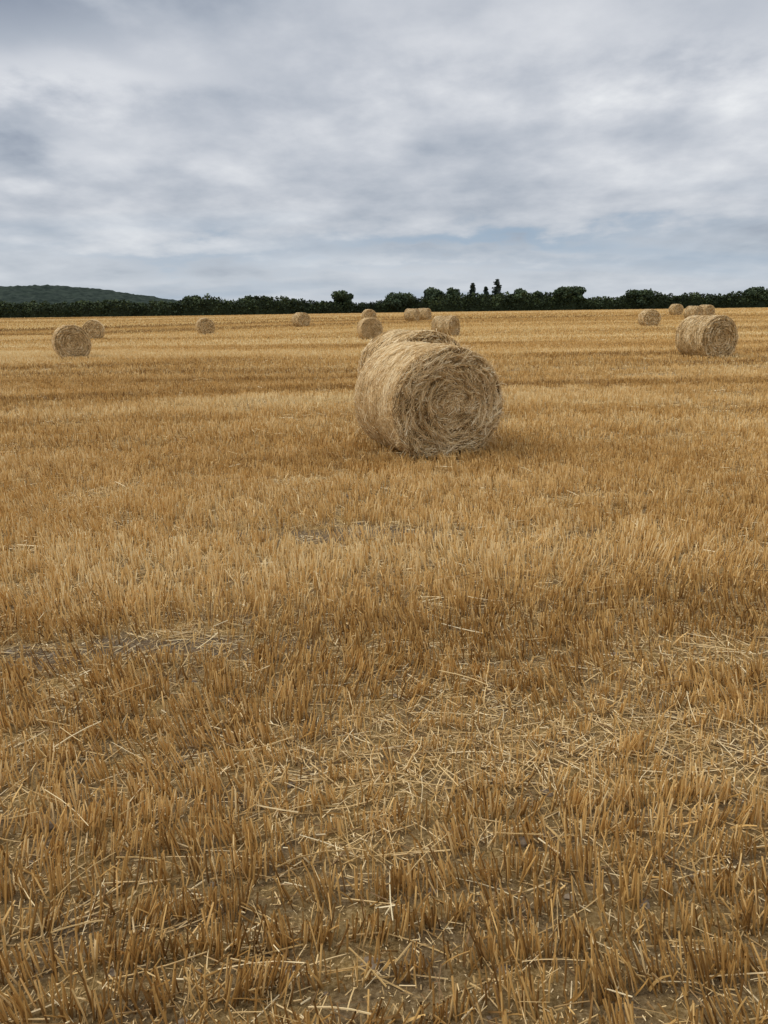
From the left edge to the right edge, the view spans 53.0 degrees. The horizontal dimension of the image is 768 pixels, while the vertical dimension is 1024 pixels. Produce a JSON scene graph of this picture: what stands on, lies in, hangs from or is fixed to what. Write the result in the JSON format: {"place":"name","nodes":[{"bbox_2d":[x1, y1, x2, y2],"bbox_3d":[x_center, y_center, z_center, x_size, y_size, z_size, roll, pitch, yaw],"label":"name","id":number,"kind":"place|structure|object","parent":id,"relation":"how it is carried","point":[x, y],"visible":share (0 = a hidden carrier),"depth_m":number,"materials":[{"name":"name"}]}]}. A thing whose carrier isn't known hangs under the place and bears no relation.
{"place":"outdoors","nodes":[
{"label":"outdoors","id":0,"kind":"place"},
{"bbox_2d":[0,284,180,305],"bbox_3d":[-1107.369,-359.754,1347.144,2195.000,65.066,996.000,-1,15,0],"label":"hill","id":1,"kind":"structure","parent":0,"point":[51,294],"depth_m":1287.11,"materials":[{"name":"green plant"}]},
{"bbox_2d":[0,309,767,1023],"bbox_3d":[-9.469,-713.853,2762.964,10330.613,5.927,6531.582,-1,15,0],"label":"ground","id":2,"kind":"structure","parent":0,"point":[556,993],"depth_m":2.52,"materials":[{"name":"soil"}]},
{"bbox_2d":[50,324,91,358],"bbox_3d":[-11.978,-6.522,29.448,1.460,1.334,1.372,-8,16,-26],"label":"straw bale","id":3,"kind":"object","parent":2,"relation":"on","point":[74,340],"visible":0.91,"depth_m":28.94},
{"bbox_2d":[82,319,104,339],"bbox_3d":[-20.175,-12.673,53.456,1.541,1.394,1.348,-5,15,-15],"label":"straw bale","id":4,"kind":"object","parent":2,"relation":"on","point":[93,328],"visible":0.85,"depth_m":52.94},
{"bbox_2d":[195,317,214,334],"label":"straw bale","id":5,"kind":"object","parent":2,"relation":"on","point":[204,325],"visible":0.95,"depth_m":59.69},
{"bbox_2d":[237,295,254,301],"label":"broadleaf tree","id":6,"kind":"object","parent":2,"relation":"on","point":[247,297],"visible":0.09,"depth_m":190.86,"materials":[{"name":"green plant"}]},
{"bbox_2d":[292,312,310,326],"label":"straw bale","id":7,"kind":"object","parent":2,"relation":"on","point":[299,319],"visible":0.96,"depth_m":70.37},
{"bbox_2d":[331,290,353,304],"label":"broadleaf tree","id":8,"kind":"object","parent":2,"relation":"on","point":[342,296],"visible":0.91,"depth_m":188.46,"materials":[{"name":"green plant"}]},
{"bbox_2d":[361,309,375,318],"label":"straw bale","id":9,"kind":"object","parent":2,"relation":"on","point":[368,313],"visible":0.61,"depth_m":79.83},
{"bbox_2d":[357,317,382,339],"bbox_3d":[-0.835,-10.897,45.735,1.489,1.336,1.359,-4,15,-14],"label":"straw bale","id":10,"kind":"object","parent":2,"relation":"on","point":[369,328],"visible":0.85,"depth_m":45.17},
{"bbox_2d":[0,307,767,1023],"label":"stubble","id":11,"kind":"object","parent":2,"relation":"on","point":[106,473],"visible":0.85,"depth_m":4.19,"materials":[{"name":"yellow plant"}]},
{"bbox_2d":[0,325,767,1023],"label":"loose straw","id":12,"kind":"object","parent":2,"relation":"on","point":[382,721],"visible":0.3,"depth_m":2.82,"materials":[{"name":"beige plant"}]},
{"bbox_2d":[0,288,767,317],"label":"hedgerow","id":13,"kind":"object","parent":2,"relation":"on","point":[211,306],"visible":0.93,"depth_m":188.04,"materials":[{"name":"green plant"}]},
{"bbox_2d":[6,437,761,1023],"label":"stones","id":14,"kind":"object","parent":2,"relation":"on","point":[366,959],"visible":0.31,"depth_m":2.36,"materials":[{"name":"grey stone"}]},
{"bbox_2d":[385,292,416,308],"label":"broadleaf tree","id":15,"kind":"object","parent":2,"relation":"on","point":[396,298],"visible":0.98,"depth_m":187.38,"materials":[{"name":"green plant"}]},
{"bbox_2d":[353,328,464,394],"bbox_3d":[0.442,-2.012,11.370,1.519,1.397,1.359,-7,16,-21],"label":"straw bale","id":16,"kind":"object","parent":2,"relation":"on","point":[378,342],"visible":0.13,"depth_m":10.97},
{"bbox_2d":[404,309,419,320],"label":"straw bale","id":17,"kind":"object","parent":2,"relation":"on","point":[412,314],"visible":0.91,"depth_m":79.00},
{"bbox_2d":[418,308,431,319],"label":"straw bale","id":18,"kind":"object","parent":2,"relation":"on","point":[425,313],"visible":0.69,"depth_m":81.82},
{"bbox_2d":[351,339,508,459],"bbox_3d":[0.476,-1.331,8.914,1.537,1.304,1.471,-7,16,-21],"label":"straw bale","id":19,"kind":"object","parent":2,"relation":"on","point":[416,399],"visible":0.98,"depth_m":8.36},
{"bbox_2d":[423,287,443,300],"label":"broadleaf tree","id":20,"kind":"object","parent":2,"relation":"on","point":[429,292],"visible":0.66,"depth_m":190.44,"materials":[{"name":"green plant"}]},
{"bbox_2d":[431,315,460,335],"bbox_3d":[3.913,-11.762,48.603,1.577,1.334,1.475,10,18,37],"label":"straw bale","id":21,"kind":"object","parent":2,"relation":"on","point":[449,324],"visible":0.81,"depth_m":48.14},
{"bbox_2d":[444,287,460,298],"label":"broadleaf tree","id":22,"kind":"object","parent":2,"relation":"on","point":[451,291],"visible":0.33,"depth_m":191.71,"materials":[{"name":"green plant"}]},
{"bbox_2d":[468,282,477,295],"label":"conifer tree","id":23,"kind":"object","parent":2,"relation":"on","point":[472,288],"visible":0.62,"depth_m":190.94,"materials":[{"name":"green plant"}]},
{"bbox_2d":[482,286,488,296],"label":"conifer tree","id":24,"kind":"object","parent":2,"relation":"on","point":[485,291],"visible":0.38,"depth_m":192.98,"materials":[{"name":"green plant"}]},
{"bbox_2d":[492,279,502,296],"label":"conifer tree","id":25,"kind":"object","parent":2,"relation":"on","point":[496,289],"visible":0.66,"depth_m":191.97,"materials":[{"name":"green plant"}]},
{"bbox_2d":[510,288,526,300],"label":"broadleaf tree","id":26,"kind":"object","parent":2,"relation":"on","point":[518,291],"visible":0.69,"depth_m":190.22,"materials":[{"name":"green plant"}]},
{"bbox_2d":[533,290,542,296],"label":"broadleaf tree","id":27,"kind":"object","parent":2,"relation":"on","point":[537,291],"visible":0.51,"depth_m":190.72,"materials":[{"name":"green plant"}]},
{"bbox_2d":[552,286,573,301],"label":"broadleaf tree","id":28,"kind":"object","parent":2,"relation":"on","point":[567,291],"visible":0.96,"depth_m":189.16,"materials":[{"name":"green plant"}]},
{"bbox_2d":[571,286,586,300],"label":"broadleaf tree","id":29,"kind":"object","parent":2,"relation":"on","point":[579,292],"visible":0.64,"depth_m":190.32,"materials":[{"name":"green plant"}]},
{"bbox_2d":[620,289,654,307],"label":"broadleaf tree","id":30,"kind":"object","parent":2,"relation":"on","point":[645,294],"visible":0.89,"depth_m":189.06,"materials":[{"name":"green plant"}]},
{"bbox_2d":[638,309,661,325],"bbox_3d":[20.398,-14.944,59.206,1.468,1.328,1.348,-2,15,-6],"label":"straw bale","id":31,"kind":"object","parent":2,"relation":"on","point":[647,317],"visible":0.94,"depth_m":58.68},
{"bbox_2d":[668,304,683,314],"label":"straw bale","id":32,"kind":"object","parent":2,"relation":"on","point":[674,309],"visible":0.95,"depth_m":92.43},
{"bbox_2d":[684,306,703,318],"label":"straw bale","id":33,"kind":"object","parent":2,"relation":"on","point":[692,310],"visible":0.7,"depth_m":71.78},
{"bbox_2d":[675,314,738,357],"bbox_3d":[10.631,-5.805,25.368,1.593,1.414,1.577,-5,15,-16],"label":"straw bale","id":34,"kind":"object","parent":2,"relation":"on","point":[709,335],"visible":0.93,"depth_m":24.85},
{"bbox_2d":[700,305,714,314],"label":"straw bale","id":35,"kind":"object","parent":2,"relation":"on","point":[708,309],"visible":0.6,"depth_m":78.87},
{"bbox_2d":[744,286,767,301],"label":"broadleaf tree","id":36,"kind":"object","parent":2,"relation":"on","point":[752,291],"visible":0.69,"depth_m":188.83,"materials":[{"name":"green plant"}]},
{"bbox_2d":[0,0,767,303],"label":"sky","id":37,"kind":"structure","parent":0,"point":[370,150],"materials":[{"name":"grey"}]}
]}

